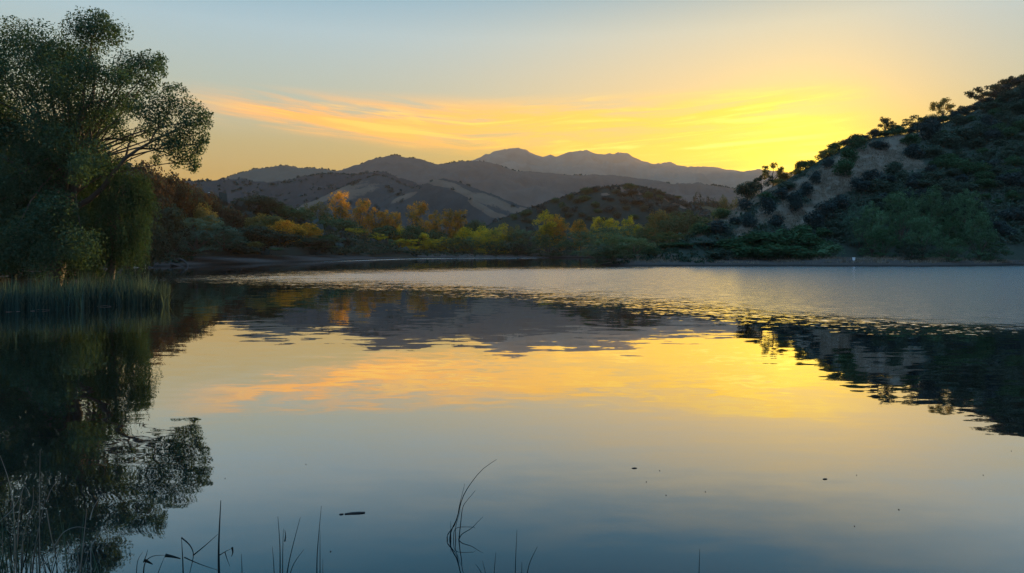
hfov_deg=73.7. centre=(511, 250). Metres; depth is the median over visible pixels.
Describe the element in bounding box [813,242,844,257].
shrub
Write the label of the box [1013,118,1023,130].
shrub
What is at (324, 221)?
oak tree
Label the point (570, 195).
shrub
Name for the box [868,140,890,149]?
shrub
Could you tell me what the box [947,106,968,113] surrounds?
ridge tree
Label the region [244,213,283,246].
oak tree
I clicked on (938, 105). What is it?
ridge tree
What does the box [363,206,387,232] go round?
cottonwood tree
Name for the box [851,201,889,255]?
willow tree
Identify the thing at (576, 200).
shrub
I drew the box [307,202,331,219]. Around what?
cottonwood tree
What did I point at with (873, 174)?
shrub
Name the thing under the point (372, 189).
hill
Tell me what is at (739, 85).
sky
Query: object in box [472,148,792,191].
mountain
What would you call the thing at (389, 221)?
cottonwood tree
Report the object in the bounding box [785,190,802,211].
shrub
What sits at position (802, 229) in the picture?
shrub
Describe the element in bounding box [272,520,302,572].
reed clump
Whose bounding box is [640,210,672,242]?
oak tree
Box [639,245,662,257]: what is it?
willow tree
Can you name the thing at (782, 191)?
shrub
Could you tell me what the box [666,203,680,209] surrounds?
shrub
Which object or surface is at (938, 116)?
oak tree
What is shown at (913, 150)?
shrub
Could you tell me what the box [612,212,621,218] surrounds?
shrub
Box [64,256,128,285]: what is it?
willow tree
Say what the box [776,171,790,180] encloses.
shrub
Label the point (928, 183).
shrub
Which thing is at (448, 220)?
cottonwood tree
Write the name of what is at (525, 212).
shrub
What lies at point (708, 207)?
hill
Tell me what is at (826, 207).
shrub
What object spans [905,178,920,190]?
shrub
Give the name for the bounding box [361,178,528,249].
hill
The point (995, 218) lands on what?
undergrowth
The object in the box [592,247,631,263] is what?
willow tree
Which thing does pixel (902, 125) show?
ridge tree
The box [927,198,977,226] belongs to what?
willow tree
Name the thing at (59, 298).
reeds
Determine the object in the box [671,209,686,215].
shrub
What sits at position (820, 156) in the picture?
shrub
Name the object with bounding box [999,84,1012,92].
shrub
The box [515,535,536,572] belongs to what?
reed clump
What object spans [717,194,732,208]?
oak tree
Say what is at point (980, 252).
willow tree
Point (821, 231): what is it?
shrub
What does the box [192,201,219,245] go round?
oak tree
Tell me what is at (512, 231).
willow tree
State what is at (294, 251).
hill
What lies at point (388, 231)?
oak tree
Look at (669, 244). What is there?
shrub
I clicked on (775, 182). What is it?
shrub
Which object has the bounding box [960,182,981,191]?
shrub
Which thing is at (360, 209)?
cottonwood tree
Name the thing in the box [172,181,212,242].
oak tree
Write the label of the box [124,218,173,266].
oak tree
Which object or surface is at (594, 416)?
water
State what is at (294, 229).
oak tree
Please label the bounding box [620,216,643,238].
cottonwood tree
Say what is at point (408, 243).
cottonwood tree
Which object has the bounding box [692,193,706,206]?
oak tree
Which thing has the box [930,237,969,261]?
willow tree
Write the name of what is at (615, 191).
shrub
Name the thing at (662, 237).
willow tree
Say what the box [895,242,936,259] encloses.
bush
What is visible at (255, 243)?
shrub
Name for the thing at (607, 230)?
willow tree
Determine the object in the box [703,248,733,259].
shrub
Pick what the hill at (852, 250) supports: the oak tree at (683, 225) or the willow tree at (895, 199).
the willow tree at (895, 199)
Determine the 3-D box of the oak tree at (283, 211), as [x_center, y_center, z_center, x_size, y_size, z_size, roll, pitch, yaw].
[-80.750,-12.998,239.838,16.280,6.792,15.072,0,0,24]
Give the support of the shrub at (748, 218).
on the hill at (852, 250)
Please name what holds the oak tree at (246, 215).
on the hill at (294, 251)
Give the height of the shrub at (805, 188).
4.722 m
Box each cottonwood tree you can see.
[0,6,213,293]
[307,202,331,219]
[326,190,354,221]
[344,228,368,237]
[350,198,371,240]
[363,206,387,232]
[369,233,387,239]
[380,210,395,225]
[391,212,402,239]
[391,238,408,247]
[403,239,418,250]
[405,200,431,247]
[416,233,430,249]
[425,210,443,233]
[439,208,460,248]
[452,209,467,242]
[532,210,561,251]
[547,214,570,250]
[588,216,606,248]
[605,218,620,248]
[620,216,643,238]
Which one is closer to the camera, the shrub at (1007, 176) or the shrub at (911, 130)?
the shrub at (1007, 176)
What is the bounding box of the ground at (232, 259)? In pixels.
[0,251,1023,288]
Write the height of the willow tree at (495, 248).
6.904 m
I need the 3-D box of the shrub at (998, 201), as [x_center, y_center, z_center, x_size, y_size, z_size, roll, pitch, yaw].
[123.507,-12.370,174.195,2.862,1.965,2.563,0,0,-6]
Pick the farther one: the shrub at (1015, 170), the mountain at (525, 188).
the mountain at (525, 188)
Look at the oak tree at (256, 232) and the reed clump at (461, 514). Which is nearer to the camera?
the reed clump at (461, 514)
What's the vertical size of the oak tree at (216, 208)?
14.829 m
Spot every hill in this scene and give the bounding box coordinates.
[21,168,418,257]
[181,172,420,213]
[286,175,411,225]
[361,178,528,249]
[457,187,712,251]
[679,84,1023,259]
[699,205,731,211]
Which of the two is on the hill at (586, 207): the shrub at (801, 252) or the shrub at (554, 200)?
the shrub at (554, 200)
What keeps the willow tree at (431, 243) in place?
on the ground at (232, 259)
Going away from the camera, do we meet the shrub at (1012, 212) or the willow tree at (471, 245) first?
the shrub at (1012, 212)
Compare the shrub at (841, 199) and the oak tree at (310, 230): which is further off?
the oak tree at (310, 230)
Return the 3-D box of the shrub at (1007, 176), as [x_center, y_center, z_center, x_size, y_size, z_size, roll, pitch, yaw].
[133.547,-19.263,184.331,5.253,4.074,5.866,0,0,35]
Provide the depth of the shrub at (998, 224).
157.80 m
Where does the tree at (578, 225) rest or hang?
on the ground at (232, 259)
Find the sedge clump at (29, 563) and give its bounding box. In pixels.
[0,456,107,572]
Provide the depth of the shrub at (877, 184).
175.93 m
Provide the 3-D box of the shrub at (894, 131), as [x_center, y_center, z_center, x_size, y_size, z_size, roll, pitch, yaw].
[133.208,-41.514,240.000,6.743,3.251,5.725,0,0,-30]
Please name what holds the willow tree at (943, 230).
on the ground at (232, 259)
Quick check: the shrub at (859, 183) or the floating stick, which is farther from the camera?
the shrub at (859, 183)
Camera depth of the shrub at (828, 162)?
193.42 m
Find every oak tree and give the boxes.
[120,160,175,225]
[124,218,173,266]
[146,202,190,257]
[158,169,198,236]
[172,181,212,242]
[192,191,229,236]
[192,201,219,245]
[214,203,244,250]
[226,225,280,247]
[228,195,285,214]
[230,211,261,231]
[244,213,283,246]
[258,231,303,246]
[264,204,306,221]
[267,219,306,246]
[289,207,316,225]
[299,222,323,243]
[316,213,345,230]
[325,218,364,232]
[367,225,398,243]
[391,224,404,245]
[400,223,429,250]
[422,229,448,249]
[436,237,453,251]
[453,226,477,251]
[462,219,491,250]
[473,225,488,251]
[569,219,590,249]
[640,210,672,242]
[655,210,685,241]
[669,212,706,240]
[688,216,711,232]
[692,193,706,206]
[704,197,719,207]
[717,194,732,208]
[729,196,737,207]
[733,181,760,199]
[917,114,950,122]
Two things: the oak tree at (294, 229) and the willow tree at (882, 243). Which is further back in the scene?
the oak tree at (294, 229)
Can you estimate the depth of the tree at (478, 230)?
328.60 m
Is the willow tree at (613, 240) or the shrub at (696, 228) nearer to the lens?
the willow tree at (613, 240)
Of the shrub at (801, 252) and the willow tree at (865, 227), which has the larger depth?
the willow tree at (865, 227)
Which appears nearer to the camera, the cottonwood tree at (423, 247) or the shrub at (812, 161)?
the shrub at (812, 161)
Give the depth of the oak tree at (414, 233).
318.75 m
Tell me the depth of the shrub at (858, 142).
208.26 m
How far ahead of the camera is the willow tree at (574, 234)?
283.73 m
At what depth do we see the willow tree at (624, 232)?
248.52 m
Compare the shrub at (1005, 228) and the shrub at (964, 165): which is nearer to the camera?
the shrub at (1005, 228)
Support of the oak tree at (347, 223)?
on the hill at (294, 251)
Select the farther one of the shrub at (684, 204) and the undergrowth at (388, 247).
the shrub at (684, 204)
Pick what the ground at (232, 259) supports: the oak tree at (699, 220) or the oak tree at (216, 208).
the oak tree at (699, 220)
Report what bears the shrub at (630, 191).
on the hill at (586, 207)
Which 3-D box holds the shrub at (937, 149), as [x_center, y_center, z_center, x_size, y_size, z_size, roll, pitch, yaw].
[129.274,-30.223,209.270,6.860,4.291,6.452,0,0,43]
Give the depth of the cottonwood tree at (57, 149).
43.28 m
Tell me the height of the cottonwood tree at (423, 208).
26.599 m
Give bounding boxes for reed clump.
[136,500,241,572]
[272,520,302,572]
[316,506,321,572]
[447,459,496,539]
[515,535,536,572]
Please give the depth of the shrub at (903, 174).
187.56 m
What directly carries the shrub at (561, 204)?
on the hill at (586, 207)
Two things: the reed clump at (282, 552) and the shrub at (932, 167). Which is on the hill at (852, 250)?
the shrub at (932, 167)
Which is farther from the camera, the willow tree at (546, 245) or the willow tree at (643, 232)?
the willow tree at (546, 245)
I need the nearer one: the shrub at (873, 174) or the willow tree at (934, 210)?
the willow tree at (934, 210)
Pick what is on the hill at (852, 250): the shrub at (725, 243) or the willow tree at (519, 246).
the shrub at (725, 243)
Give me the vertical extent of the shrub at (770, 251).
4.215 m
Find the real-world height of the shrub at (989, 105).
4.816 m
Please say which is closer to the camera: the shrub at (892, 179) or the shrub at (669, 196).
the shrub at (892, 179)
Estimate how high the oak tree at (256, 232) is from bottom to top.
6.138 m
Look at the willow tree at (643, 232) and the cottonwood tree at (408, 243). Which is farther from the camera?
the cottonwood tree at (408, 243)
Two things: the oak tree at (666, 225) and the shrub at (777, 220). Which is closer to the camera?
the shrub at (777, 220)
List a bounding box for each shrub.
[246,241,263,247]
[510,214,517,219]
[519,209,531,216]
[534,205,546,208]
[536,208,544,213]
[551,198,559,202]
[558,201,566,207]
[559,205,569,211]
[564,212,572,217]
[566,193,574,199]
[572,198,580,202]
[578,194,590,201]
[580,187,592,194]
[590,185,600,190]
[591,201,599,207]
[603,206,616,211]
[610,189,620,192]
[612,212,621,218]
[623,183,637,189]
[625,189,638,194]
[629,213,638,218]
[631,199,643,204]
[642,191,654,198]
[656,242,693,247]
[662,204,673,211]
[666,194,675,200]
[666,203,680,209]
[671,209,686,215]
[679,202,690,206]
[689,223,713,235]
[694,241,716,244]
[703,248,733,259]
[705,220,732,234]
[709,207,732,218]
[710,239,754,249]
[728,217,741,223]
[731,245,760,258]
[733,231,778,247]
[737,199,753,210]
[741,212,757,228]
[749,241,797,259]
[756,191,774,200]
[759,196,775,215]
[767,214,785,225]
[768,229,804,246]
[770,178,785,185]
[772,187,789,198]
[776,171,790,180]
[777,181,796,189]
[782,245,820,259]
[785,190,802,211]
[789,168,801,175]
[789,223,813,234]
[793,233,832,256]
[794,160,809,170]
[796,181,814,196]
[803,210,825,228]
[805,160,817,165]
[808,171,820,183]
[812,198,837,218]
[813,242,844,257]
[814,152,826,159]
[815,227,832,236]
[818,147,837,156]
[822,157,835,168]
[826,140,843,149]
[828,194,850,208]
[831,156,855,176]
[839,139,852,146]
[840,145,859,162]
[846,135,866,150]
[847,134,863,140]
[848,177,872,193]
[860,169,885,181]
[866,128,879,138]
[866,195,883,203]
[867,178,891,194]
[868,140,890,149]
[870,202,890,211]
[873,130,892,136]
[883,160,903,173]
[884,175,897,182]
[885,128,900,135]
[890,125,907,135]
[893,169,907,180]
[899,133,921,145]
[903,127,916,133]
[903,143,927,158]
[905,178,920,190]
[907,173,922,180]
[915,115,941,139]
[915,178,939,189]
[919,170,944,180]
[922,145,944,156]
[924,164,936,172]
[933,158,951,168]
[934,132,966,148]
[944,168,962,176]
[947,111,964,116]
[947,184,966,192]
[948,114,970,125]
[948,158,976,174]
[951,126,982,139]
[956,109,971,115]
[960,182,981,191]
[965,105,977,111]
[972,178,997,188]
[973,171,997,180]
[976,100,1003,111]
[979,193,991,200]
[981,96,993,102]
[988,90,1002,98]
[988,220,1006,230]
[990,198,1001,204]
[995,88,1021,102]
[996,172,1017,185]
[997,224,1017,235]
[998,169,1020,175]
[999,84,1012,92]
[1000,77,1023,87]
[1000,207,1023,220]
[1003,154,1023,165]
[1003,190,1023,201]
[1005,100,1023,114]
[1011,215,1023,223]
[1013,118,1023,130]
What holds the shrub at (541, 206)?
on the hill at (586, 207)
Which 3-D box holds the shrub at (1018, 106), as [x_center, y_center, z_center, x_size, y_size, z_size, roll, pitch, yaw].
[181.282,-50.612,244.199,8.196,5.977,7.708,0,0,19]
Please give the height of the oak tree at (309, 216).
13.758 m
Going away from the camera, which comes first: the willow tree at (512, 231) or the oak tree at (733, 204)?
the willow tree at (512, 231)
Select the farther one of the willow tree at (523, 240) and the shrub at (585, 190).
the shrub at (585, 190)
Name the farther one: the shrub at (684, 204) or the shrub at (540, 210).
the shrub at (684, 204)
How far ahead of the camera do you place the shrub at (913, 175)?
189.43 m
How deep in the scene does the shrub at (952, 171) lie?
190.75 m
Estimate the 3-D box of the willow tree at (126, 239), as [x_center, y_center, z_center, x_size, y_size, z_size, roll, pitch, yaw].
[-27.952,-2.190,46.300,7.750,10.321,5.494,0,0,25]
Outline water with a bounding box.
[0,258,1023,572]
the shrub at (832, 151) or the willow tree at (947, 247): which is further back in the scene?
the shrub at (832, 151)
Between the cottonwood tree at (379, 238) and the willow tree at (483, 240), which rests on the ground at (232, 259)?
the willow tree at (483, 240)
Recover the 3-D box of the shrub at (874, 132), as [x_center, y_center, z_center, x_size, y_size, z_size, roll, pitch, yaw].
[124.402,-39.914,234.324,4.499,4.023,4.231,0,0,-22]
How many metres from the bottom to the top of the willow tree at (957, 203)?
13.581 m
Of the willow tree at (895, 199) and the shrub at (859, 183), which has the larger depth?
the shrub at (859, 183)
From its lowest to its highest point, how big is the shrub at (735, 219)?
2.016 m
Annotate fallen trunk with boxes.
[173,258,188,265]
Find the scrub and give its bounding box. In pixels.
[4,149,762,255]
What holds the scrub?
on the ground at (232, 259)
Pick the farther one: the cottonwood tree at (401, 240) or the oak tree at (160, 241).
the cottonwood tree at (401, 240)
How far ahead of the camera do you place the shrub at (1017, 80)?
294.14 m
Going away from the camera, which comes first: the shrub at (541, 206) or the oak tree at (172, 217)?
the oak tree at (172, 217)
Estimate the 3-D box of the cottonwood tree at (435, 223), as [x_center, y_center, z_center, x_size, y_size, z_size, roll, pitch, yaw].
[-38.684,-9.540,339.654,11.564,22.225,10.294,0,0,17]
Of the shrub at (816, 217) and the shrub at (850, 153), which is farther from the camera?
the shrub at (850, 153)
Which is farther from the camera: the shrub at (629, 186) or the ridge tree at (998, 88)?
the shrub at (629, 186)
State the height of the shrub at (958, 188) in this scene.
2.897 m
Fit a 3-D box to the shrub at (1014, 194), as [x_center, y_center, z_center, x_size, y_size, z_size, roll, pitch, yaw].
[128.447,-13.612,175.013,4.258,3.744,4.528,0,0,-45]
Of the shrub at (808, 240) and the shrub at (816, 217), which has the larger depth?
the shrub at (816, 217)
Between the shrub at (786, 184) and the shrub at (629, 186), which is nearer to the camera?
the shrub at (786, 184)
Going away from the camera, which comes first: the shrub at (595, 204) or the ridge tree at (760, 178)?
the ridge tree at (760, 178)
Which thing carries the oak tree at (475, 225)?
on the ground at (232, 259)
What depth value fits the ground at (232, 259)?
138.74 m
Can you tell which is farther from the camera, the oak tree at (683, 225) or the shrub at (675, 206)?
the shrub at (675, 206)
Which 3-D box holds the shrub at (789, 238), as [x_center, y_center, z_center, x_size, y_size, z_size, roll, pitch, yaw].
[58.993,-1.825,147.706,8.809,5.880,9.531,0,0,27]
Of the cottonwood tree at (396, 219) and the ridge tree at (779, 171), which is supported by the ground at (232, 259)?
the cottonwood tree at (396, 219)
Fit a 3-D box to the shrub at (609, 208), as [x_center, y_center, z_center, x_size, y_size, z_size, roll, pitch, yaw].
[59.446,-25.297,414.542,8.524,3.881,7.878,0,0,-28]
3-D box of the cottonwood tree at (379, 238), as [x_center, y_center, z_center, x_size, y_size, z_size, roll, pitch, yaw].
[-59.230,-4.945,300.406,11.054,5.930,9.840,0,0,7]
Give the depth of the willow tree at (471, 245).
304.49 m
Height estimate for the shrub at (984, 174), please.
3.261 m
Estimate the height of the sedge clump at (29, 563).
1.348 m
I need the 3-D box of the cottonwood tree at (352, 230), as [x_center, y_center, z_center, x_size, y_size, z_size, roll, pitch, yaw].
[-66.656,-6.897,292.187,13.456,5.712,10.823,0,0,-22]
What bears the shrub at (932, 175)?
on the hill at (852, 250)
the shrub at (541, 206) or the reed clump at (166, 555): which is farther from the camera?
the shrub at (541, 206)
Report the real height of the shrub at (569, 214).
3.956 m
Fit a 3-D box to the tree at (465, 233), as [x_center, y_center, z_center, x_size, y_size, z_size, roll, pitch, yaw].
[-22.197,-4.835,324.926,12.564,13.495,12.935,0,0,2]
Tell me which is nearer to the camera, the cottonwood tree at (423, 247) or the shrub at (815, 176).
the shrub at (815, 176)
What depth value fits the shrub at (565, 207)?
419.31 m
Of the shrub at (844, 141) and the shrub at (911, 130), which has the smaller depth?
the shrub at (844, 141)
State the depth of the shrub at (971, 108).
275.35 m
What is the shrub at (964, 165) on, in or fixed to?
on the hill at (852, 250)
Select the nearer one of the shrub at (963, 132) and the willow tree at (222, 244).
the willow tree at (222, 244)
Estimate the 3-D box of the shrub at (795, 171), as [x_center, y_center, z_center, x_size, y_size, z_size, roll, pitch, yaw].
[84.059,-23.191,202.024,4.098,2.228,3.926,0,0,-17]
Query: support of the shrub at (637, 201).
on the hill at (586, 207)
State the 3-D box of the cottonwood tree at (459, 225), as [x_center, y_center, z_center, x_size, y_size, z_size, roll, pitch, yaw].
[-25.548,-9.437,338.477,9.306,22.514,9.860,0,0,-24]
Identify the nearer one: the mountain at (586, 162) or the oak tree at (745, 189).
the oak tree at (745, 189)
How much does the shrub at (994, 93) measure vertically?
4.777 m
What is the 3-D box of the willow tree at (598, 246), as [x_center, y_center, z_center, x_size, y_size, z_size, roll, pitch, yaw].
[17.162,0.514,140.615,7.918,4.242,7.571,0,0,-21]
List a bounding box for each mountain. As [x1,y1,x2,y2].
[221,165,334,181]
[333,155,760,206]
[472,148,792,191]
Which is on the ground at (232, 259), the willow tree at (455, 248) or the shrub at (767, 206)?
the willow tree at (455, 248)
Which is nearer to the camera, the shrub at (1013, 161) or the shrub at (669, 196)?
the shrub at (1013, 161)
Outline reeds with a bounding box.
[0,268,175,312]
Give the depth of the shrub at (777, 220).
161.54 m
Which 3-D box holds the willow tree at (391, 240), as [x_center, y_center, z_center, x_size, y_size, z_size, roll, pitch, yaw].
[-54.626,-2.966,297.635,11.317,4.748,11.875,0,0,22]
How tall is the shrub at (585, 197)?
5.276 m
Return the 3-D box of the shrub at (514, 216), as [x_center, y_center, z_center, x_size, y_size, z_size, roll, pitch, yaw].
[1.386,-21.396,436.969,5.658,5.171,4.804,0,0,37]
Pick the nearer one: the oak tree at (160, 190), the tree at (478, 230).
the oak tree at (160, 190)
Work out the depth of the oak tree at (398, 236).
328.50 m
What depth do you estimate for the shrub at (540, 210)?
428.19 m
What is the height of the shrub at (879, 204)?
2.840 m
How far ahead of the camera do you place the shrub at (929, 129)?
231.28 m
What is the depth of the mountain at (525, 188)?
1239.09 m
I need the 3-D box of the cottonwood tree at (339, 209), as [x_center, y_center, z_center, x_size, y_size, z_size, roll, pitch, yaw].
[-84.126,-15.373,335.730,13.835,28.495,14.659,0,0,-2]
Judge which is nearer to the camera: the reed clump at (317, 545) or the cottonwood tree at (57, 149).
the reed clump at (317, 545)
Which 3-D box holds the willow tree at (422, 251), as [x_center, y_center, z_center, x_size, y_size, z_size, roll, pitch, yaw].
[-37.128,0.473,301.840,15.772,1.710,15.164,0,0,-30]
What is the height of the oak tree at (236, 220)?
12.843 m
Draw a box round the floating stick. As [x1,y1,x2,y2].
[339,512,364,514]
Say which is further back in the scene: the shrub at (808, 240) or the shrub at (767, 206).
the shrub at (767, 206)
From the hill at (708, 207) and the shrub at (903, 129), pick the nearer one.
the shrub at (903, 129)
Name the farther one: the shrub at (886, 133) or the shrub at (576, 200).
the shrub at (576, 200)
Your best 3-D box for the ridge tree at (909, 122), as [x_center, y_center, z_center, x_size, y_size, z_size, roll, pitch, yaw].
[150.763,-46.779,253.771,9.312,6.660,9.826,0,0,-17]
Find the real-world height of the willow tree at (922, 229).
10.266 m
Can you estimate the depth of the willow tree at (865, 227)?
149.78 m
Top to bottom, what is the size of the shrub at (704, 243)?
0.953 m
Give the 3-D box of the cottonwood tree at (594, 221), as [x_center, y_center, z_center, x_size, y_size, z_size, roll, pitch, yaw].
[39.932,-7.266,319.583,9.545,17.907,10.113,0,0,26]
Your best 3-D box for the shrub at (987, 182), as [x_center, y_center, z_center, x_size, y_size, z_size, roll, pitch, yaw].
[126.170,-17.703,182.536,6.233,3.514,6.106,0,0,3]
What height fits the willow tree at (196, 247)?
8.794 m
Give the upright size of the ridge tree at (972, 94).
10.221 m
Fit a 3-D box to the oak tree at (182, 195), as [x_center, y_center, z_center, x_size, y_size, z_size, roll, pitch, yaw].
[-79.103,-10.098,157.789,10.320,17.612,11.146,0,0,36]
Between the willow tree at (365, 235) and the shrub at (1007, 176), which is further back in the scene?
the willow tree at (365, 235)
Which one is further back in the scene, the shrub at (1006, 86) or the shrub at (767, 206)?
the shrub at (1006, 86)
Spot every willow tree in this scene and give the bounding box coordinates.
[0,253,72,280]
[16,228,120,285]
[56,148,162,286]
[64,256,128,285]
[170,215,239,255]
[202,229,246,249]
[309,234,344,248]
[350,232,381,238]
[385,238,402,245]
[418,250,442,252]
[424,238,445,252]
[435,237,470,252]
[458,235,485,253]
[473,228,502,253]
[481,240,512,253]
[491,223,513,251]
[500,242,532,254]
[503,228,542,253]
[507,225,524,252]
[529,234,572,256]
[558,230,593,256]
[576,243,611,262]
[583,225,621,253]
[591,232,633,255]
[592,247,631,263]
[607,225,640,249]
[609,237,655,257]
[632,225,661,242]
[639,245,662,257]
[654,231,683,243]
[842,203,871,247]
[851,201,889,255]
[866,226,903,257]
[883,188,921,247]
[883,198,945,222]
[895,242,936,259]
[904,214,942,258]
[911,184,950,238]
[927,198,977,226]
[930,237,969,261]
[931,214,965,258]
[947,188,988,244]
[960,212,999,261]
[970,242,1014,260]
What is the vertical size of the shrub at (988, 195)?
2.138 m
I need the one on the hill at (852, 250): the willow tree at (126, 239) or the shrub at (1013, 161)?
the shrub at (1013, 161)
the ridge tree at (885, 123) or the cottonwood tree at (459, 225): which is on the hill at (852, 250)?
the ridge tree at (885, 123)
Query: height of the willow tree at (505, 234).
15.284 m
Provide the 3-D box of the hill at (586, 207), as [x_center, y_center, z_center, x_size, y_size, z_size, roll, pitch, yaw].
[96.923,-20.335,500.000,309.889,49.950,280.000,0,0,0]
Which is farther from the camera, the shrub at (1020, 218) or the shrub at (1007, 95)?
the shrub at (1007, 95)
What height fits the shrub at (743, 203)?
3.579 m
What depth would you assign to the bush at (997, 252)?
141.89 m
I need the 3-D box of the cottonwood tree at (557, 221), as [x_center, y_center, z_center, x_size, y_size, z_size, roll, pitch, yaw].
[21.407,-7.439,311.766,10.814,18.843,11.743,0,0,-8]
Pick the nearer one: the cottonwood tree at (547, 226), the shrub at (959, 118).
the shrub at (959, 118)
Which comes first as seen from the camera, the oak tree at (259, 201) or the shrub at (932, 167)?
the shrub at (932, 167)
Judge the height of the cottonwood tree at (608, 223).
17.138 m
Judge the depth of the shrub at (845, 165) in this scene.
184.97 m
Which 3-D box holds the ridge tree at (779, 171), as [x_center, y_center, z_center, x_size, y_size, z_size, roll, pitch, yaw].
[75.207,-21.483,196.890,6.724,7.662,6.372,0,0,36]
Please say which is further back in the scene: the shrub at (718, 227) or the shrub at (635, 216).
the shrub at (635, 216)
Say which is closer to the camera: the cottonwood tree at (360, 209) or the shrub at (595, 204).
the cottonwood tree at (360, 209)
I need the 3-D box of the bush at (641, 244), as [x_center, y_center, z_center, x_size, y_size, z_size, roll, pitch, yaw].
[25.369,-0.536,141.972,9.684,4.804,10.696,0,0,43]
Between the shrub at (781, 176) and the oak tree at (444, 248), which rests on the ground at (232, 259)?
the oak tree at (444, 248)
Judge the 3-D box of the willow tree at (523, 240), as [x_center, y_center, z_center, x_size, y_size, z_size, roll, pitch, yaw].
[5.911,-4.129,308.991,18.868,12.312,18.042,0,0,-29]
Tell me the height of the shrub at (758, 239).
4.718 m
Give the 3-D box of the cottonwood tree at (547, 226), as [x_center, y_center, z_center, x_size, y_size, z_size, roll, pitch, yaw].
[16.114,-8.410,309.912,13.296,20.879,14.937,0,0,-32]
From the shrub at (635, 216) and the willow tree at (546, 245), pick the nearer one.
the willow tree at (546, 245)
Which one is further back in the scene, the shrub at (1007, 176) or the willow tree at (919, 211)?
the shrub at (1007, 176)
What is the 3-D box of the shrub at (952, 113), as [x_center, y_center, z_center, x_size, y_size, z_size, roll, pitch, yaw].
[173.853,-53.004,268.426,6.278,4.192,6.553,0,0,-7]
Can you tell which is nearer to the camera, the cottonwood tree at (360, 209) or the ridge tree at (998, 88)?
the ridge tree at (998, 88)
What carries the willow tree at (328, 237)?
on the ground at (232, 259)
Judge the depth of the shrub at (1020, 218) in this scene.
162.84 m
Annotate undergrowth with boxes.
[12,156,713,263]
[706,86,1023,247]
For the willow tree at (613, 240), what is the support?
on the ground at (232, 259)
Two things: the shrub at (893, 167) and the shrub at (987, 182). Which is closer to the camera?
the shrub at (987, 182)
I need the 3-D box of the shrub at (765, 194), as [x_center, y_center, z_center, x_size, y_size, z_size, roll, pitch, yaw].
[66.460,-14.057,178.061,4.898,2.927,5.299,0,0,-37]
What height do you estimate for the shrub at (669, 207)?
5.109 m
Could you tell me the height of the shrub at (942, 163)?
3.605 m
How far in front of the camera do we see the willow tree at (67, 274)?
49.75 m
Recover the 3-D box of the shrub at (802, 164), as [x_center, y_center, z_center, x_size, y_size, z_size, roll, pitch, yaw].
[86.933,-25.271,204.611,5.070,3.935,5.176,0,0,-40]
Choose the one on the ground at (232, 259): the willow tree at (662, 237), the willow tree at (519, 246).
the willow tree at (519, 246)
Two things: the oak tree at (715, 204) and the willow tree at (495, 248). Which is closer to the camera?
the willow tree at (495, 248)
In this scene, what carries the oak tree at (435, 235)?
on the ground at (232, 259)
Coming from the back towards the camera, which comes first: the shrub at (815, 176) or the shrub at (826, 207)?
the shrub at (815, 176)
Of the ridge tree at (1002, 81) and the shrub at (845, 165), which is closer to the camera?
the shrub at (845, 165)
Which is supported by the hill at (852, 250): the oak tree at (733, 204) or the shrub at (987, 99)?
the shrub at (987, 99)
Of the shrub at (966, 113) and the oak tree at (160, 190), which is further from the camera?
the shrub at (966, 113)
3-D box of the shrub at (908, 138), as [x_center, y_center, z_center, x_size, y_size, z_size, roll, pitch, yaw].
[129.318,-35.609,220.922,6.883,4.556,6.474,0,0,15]
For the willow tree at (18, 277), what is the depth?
47.92 m
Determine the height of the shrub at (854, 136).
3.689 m
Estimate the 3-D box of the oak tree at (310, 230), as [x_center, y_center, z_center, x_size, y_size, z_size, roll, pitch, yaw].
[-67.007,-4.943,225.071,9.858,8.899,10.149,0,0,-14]
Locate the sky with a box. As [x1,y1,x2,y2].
[0,0,1023,180]
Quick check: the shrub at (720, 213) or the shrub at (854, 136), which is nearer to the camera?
the shrub at (720, 213)
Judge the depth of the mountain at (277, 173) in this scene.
1779.69 m
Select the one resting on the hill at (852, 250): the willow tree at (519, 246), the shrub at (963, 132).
the shrub at (963, 132)
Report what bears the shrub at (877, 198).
on the hill at (852, 250)
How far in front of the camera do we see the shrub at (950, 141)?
220.49 m
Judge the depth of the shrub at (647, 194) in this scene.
437.98 m
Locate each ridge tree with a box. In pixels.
[753,175,773,191]
[761,162,784,186]
[878,116,894,129]
[889,121,906,127]
[902,115,930,127]
[929,97,955,122]
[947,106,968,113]
[963,84,999,101]
[991,84,1006,92]
[994,76,1023,88]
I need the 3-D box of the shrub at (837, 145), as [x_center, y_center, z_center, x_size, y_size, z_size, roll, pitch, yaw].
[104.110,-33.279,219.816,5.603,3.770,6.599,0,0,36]
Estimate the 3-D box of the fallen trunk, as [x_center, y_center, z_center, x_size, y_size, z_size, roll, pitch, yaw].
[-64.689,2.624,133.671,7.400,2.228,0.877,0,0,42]
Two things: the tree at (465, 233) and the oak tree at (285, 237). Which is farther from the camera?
the tree at (465, 233)
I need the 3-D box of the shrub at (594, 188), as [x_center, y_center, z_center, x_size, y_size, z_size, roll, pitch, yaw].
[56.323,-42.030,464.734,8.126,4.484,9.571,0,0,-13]
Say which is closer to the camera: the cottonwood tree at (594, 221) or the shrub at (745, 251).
the shrub at (745, 251)

